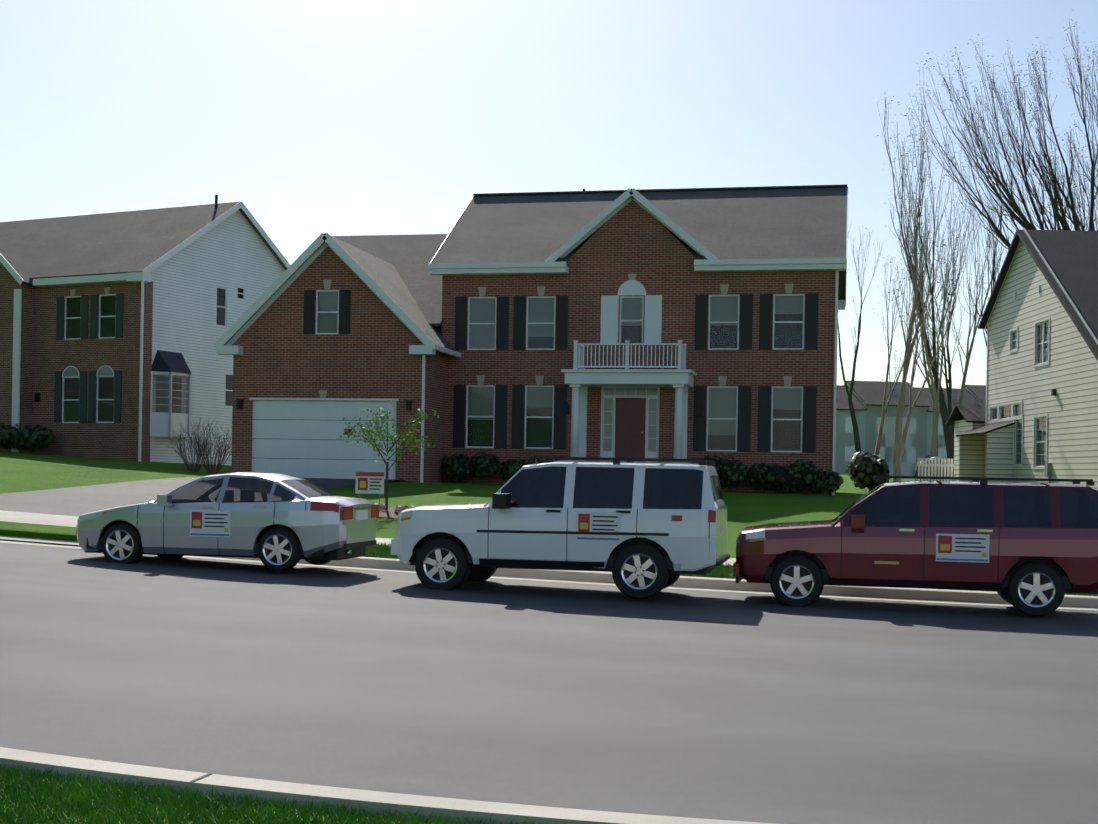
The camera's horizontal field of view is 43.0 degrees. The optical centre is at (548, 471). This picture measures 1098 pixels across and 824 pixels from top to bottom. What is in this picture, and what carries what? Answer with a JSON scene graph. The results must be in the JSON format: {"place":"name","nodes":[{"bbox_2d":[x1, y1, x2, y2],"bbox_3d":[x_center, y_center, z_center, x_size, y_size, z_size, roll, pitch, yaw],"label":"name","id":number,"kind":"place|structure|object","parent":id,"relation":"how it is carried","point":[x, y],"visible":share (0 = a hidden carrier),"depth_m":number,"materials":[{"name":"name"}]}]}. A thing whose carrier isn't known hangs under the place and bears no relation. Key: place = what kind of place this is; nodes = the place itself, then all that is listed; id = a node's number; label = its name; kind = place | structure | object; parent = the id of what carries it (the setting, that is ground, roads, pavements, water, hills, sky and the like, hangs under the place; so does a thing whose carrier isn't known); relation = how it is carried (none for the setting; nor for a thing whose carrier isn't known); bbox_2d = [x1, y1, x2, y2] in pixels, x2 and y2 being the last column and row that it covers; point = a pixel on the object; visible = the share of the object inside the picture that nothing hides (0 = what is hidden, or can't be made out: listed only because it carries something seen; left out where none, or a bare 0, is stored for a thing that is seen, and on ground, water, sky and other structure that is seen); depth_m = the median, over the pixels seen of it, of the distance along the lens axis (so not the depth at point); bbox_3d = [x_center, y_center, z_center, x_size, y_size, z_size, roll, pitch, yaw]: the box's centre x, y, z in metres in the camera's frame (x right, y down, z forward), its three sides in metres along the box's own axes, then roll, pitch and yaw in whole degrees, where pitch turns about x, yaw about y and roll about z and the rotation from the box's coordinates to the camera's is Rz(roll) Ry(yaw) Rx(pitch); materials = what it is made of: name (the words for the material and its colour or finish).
{"place":"outdoors","nodes":[
{"label":"outdoors","id":0,"kind":"place"},
{"bbox_2d":[0,517,78,544],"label":"apron pavement","id":1,"kind":"structure","parent":0,"point":[39,522],"depth_m":25.72,"materials":[{"name":"concrete"}]},
{"bbox_2d":[0,477,385,516],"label":"driveway pavement","id":2,"kind":"structure","parent":0,"point":[75,501],"depth_m":33.08,"materials":[{"name":"concrete"}]},
{"bbox_2d":[0,510,735,564],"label":"sidewalk pavement","id":3,"kind":"structure","parent":0,"point":[68,519],"depth_m":26.70,"materials":[{"name":"concrete"}]},
{"bbox_2d":[20,518,795,823],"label":"sidewalk pavement joints","id":4,"kind":"object","parent":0,"point":[213,772],"depth_m":7.15,"materials":[{"name":"grey concrete"}]},
{"bbox_2d":[0,543,1097,823],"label":"road","id":5,"kind":"structure","parent":0,"point":[746,707],"depth_m":11.31,"materials":[{"name":"grey asphalt"}]},
{"bbox_2d":[76,472,378,570],"bbox_3d":[-5.092,0.737,22.078,4.536,1.490,2.220,1,0,12],"label":"sedan car","id":6,"kind":"object","parent":5,"relation":"on","point":[276,522],"visible":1,"depth_m":21.22,"materials":[{"name":"grey paint"}]},
{"bbox_2d":[0,451,1097,823],"bbox_3d":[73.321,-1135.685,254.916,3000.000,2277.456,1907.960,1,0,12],"label":"ground","id":7,"kind":"structure","parent":0,"point":[26,471],"depth_m":37.02,"materials":[{"name":"green plant"}]},
{"bbox_2d":[0,422,18,448],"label":"shrub","id":8,"kind":"object","parent":7,"relation":"on","point":[5,434],"visible":0.71,"depth_m":55.21,"materials":[{"name":"green plant"}]},
{"bbox_2d":[8,425,55,451],"bbox_3d":[-20.411,-1.338,55.032,1.856,1.090,1.252,1,0,-6],"label":"shrub","id":9,"kind":"object","parent":7,"relation":"on","point":[33,438],"visible":1,"depth_m":54.70,"materials":[{"name":"green plant"}]},
{"bbox_2d":[0,195,289,464],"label":"house","id":10,"kind":"structure","parent":7,"relation":"on","point":[115,327],"depth_m":56.23,"materials":[{"name":"brick"}]},
{"bbox_2d":[168,423,223,471],"bbox_3d":[-12.063,-0.902,47.653,2.138,1.780,2.098,1,0,-16],"label":"bare shrub","id":11,"kind":"object","parent":7,"relation":"on","point":[197,462],"visible":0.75,"depth_m":47.46,"materials":[{"name":"brown plant"}]},
{"bbox_2d":[178,418,231,473],"bbox_3d":[-11.193,-0.900,46.989,2.457,1.932,2.172,1,0,0],"label":"bare shrub","id":12,"kind":"object","parent":7,"relation":"on","point":[211,471],"visible":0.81,"depth_m":46.83,"materials":[{"name":"brown plant"}]},
{"bbox_2d":[355,472,383,503],"bbox_3d":[-4.324,0.452,33.617,0.720,0.900,0.024,1,0,12],"label":"yard sign","id":13,"kind":"object","parent":7,"relation":"on","point":[369,482],"visible":0.94,"depth_m":33.61,"materials":[{"name":"white plastic"}]},
{"bbox_2d":[0,747,774,823],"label":"kerb","id":14,"kind":"structure","parent":7,"relation":"on","point":[374,801],"depth_m":6.93,"materials":[{"name":"concrete"}]},
{"bbox_2d":[339,403,439,509],"bbox_3d":[-3.625,-0.325,32.325,2.282,2.686,2.219,1,0,12],"label":"young tree","id":15,"kind":"object","parent":7,"relation":"on","point":[370,440],"visible":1,"depth_m":32.23,"materials":[{"name":"green plant"}]},
{"bbox_2d":[375,503,415,517],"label":"bed flower","id":16,"kind":"object","parent":7,"relation":"on","point":[392,512],"visible":0.08,"depth_m":31.59,"materials":[{"name":"pink plant"}]},
{"bbox_2d":[440,453,471,482],"bbox_3d":[-3.013,-0.129,45.613,1.156,1.030,1.147,1,0,12],"label":"shrub","id":17,"kind":"object","parent":7,"relation":"on","point":[455,468],"visible":0.98,"depth_m":45.28,"materials":[{"name":"green plant"}]},
{"bbox_2d":[467,452,500,479],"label":"shrub","id":18,"kind":"object","parent":7,"relation":"on","point":[484,465],"visible":0.98,"depth_m":45.07,"materials":[{"name":"green plant"}]},
{"bbox_2d":[496,458,525,480],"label":"shrub","id":19,"kind":"object","parent":7,"relation":"on","point":[509,468],"visible":0.71,"depth_m":44.89,"materials":[{"name":"green plant"}]},
{"bbox_2d":[215,184,847,494],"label":"house","id":20,"kind":"structure","parent":7,"relation":"on","point":[688,323],"depth_m":44.81,"materials":[{"name":"brick"}]},
{"bbox_2d":[525,456,546,464],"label":"shrub","id":21,"kind":"object","parent":7,"relation":"on","point":[538,461],"visible":0.1,"depth_m":44.60,"materials":[{"name":"green plant"}]},
{"bbox_2d":[0,540,1097,610],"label":"curb","id":22,"kind":"structure","parent":7,"relation":"on","point":[669,587],"depth_m":21.98,"materials":[{"name":"concrete"}]},
{"bbox_2d":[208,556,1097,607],"bbox_3d":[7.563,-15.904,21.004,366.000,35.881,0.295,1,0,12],"label":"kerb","id":23,"kind":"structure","parent":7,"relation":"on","point":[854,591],"depth_m":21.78,"materials":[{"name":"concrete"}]},
{"bbox_2d":[691,454,722,476],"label":"shrub","id":24,"kind":"object","parent":7,"relation":"on","point":[716,461],"visible":0.08,"depth_m":43.52,"materials":[{"name":"green plant"}]},
{"bbox_2d":[716,457,749,488],"bbox_3d":[5.684,0.017,43.617,1.111,1.037,1.361,1,0,-4],"label":"shrub","id":25,"kind":"object","parent":7,"relation":"on","point":[733,474],"visible":0.88,"depth_m":43.16,"materials":[{"name":"green plant"}]},
{"bbox_2d":[744,462,789,490],"bbox_3d":[6.883,0.116,43.486,1.643,0.987,1.117,1,0,45],"label":"shrub","id":26,"kind":"object","parent":7,"relation":"on","point":[763,474],"visible":0.92,"depth_m":43.22,"materials":[{"name":"green plant"}]},
{"bbox_2d":[779,459,822,493],"bbox_3d":[7.740,0.146,43.273,1.490,1.107,1.401,1,0,12],"label":"shrub","id":27,"kind":"object","parent":7,"relation":"on","point":[801,476],"visible":0.88,"depth_m":42.77,"materials":[{"name":"green plant"}]},
{"bbox_2d":[808,469,843,494],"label":"shrub","id":28,"kind":"object","parent":7,"relation":"on","point":[830,480],"visible":0.96,"depth_m":42.92,"materials":[{"name":"green plant"}]},
{"bbox_2d":[838,227,883,455],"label":"bare tree","id":29,"kind":"object","parent":7,"relation":"on","point":[855,429],"visible":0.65,"depth_m":109.81,"materials":[{"name":"brown plant"}]},
{"bbox_2d":[846,452,889,490],"bbox_3d":[13.008,0.011,56.507,1.988,1.668,1.613,1,0,-26],"label":"shrub","id":30,"kind":"object","parent":7,"relation":"on","point":[864,470],"visible":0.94,"depth_m":56.04,"materials":[{"name":"green plant"}]},
{"bbox_2d":[835,381,985,475],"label":"townhouses","id":31,"kind":"structure","parent":7,"relation":"on","point":[867,398],"depth_m":133.72,"materials":[{"name":"white"}]},
{"bbox_2d":[868,221,955,491],"bbox_3d":[14.653,-4.648,57.585,3.814,11.635,2.161,1,0,-24],"label":"bare tree","id":32,"kind":"object","parent":7,"relation":"on","point":[879,437],"visible":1,"depth_m":57.39,"materials":[{"name":"brown plant"}]},
{"bbox_2d":[873,63,953,480],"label":"bare tree","id":33,"kind":"object","parent":7,"relation":"on","point":[948,438],"visible":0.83,"depth_m":75.83,"materials":[{"name":"brown plant"}]},
{"bbox_2d":[888,100,964,481],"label":"bare tree","id":34,"kind":"object","parent":7,"relation":"on","point":[898,425],"visible":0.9,"depth_m":65.78,"materials":[{"name":"brown plant"}]},
{"bbox_2d":[915,455,953,480],"bbox_3d":[17.054,0.051,61.588,1.814,1.611,1.896,1,0,12],"label":"fence panel","id":35,"kind":"object","parent":7,"relation":"on","point":[927,457],"visible":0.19,"depth_m":60.98,"materials":[{"name":"white wood"}]},
{"bbox_2d":[891,138,978,456],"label":"bare tree","id":36,"kind":"object","parent":7,"relation":"on","point":[935,429],"visible":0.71,"depth_m":69.56,"materials":[{"name":"brown plant"}]},
{"bbox_2d":[918,458,953,480],"bbox_3d":[16.861,0.160,60.020,1.950,1.500,0.051,1,0,1],"label":"fence panel","id":37,"kind":"object","parent":7,"relation":"on","point":[948,465],"visible":0.48,"depth_m":60.00,"materials":[{"name":"white wood"}]},
{"bbox_2d":[897,175,975,456],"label":"bare tree","id":38,"kind":"object","parent":7,"relation":"on","point":[929,383],"visible":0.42,"depth_m":91.70,"materials":[{"name":"brown plant"}]},
{"bbox_2d":[893,186,992,481],"bbox_3d":[17.223,-5.631,61.394,3.772,13.651,2.983,1,0,-19],"label":"bare tree","id":39,"kind":"object","parent":7,"relation":"on","point":[901,450],"visible":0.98,"depth_m":61.44,"materials":[{"name":"brown plant"}]},
{"bbox_2d":[918,197,968,441],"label":"bare tree","id":40,"kind":"object","parent":7,"relation":"on","point":[949,391],"visible":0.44,"depth_m":119.57,"materials":[{"name":"brown plant"}]},
{"bbox_2d":[940,182,1026,402],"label":"bare tree","id":41,"kind":"object","parent":7,"relation":"on","point":[969,351],"visible":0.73,"depth_m":99.50,"materials":[{"name":"brown plant"}]},
{"bbox_2d":[898,19,1097,249],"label":"tree","id":42,"kind":"object","parent":7,"relation":"on","point":[1023,221],"visible":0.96,"depth_m":73.79,"materials":[{"name":"brown plant"}]},
{"bbox_2d":[966,165,1029,346],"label":"bare tree","id":43,"kind":"object","parent":7,"relation":"on","point":[994,274],"visible":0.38,"depth_m":81.84,"materials":[{"name":"brown plant"}]},
{"bbox_2d":[946,228,1097,489],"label":"house","id":44,"kind":"structure","parent":7,"relation":"on","point":[1035,415],"depth_m":50.68,"materials":[{"name":"beige"}]},
{"bbox_2d":[1027,119,1097,230],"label":"tree","id":45,"kind":"object","parent":7,"relation":"on","point":[1088,205],"visible":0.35,"depth_m":85.45,"materials":[{"name":"brown plant"}]},
{"bbox_2d":[0,542,1097,823],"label":"grass","id":46,"kind":"structure","parent":0,"point":[92,800],"depth_m":6.68,"materials":[{"name":"green plant"}]},
{"bbox_2d":[0,0,1097,388],"label":"sky","id":47,"kind":"structure","parent":0,"point":[332,117],"materials":[{"name":"blue"}]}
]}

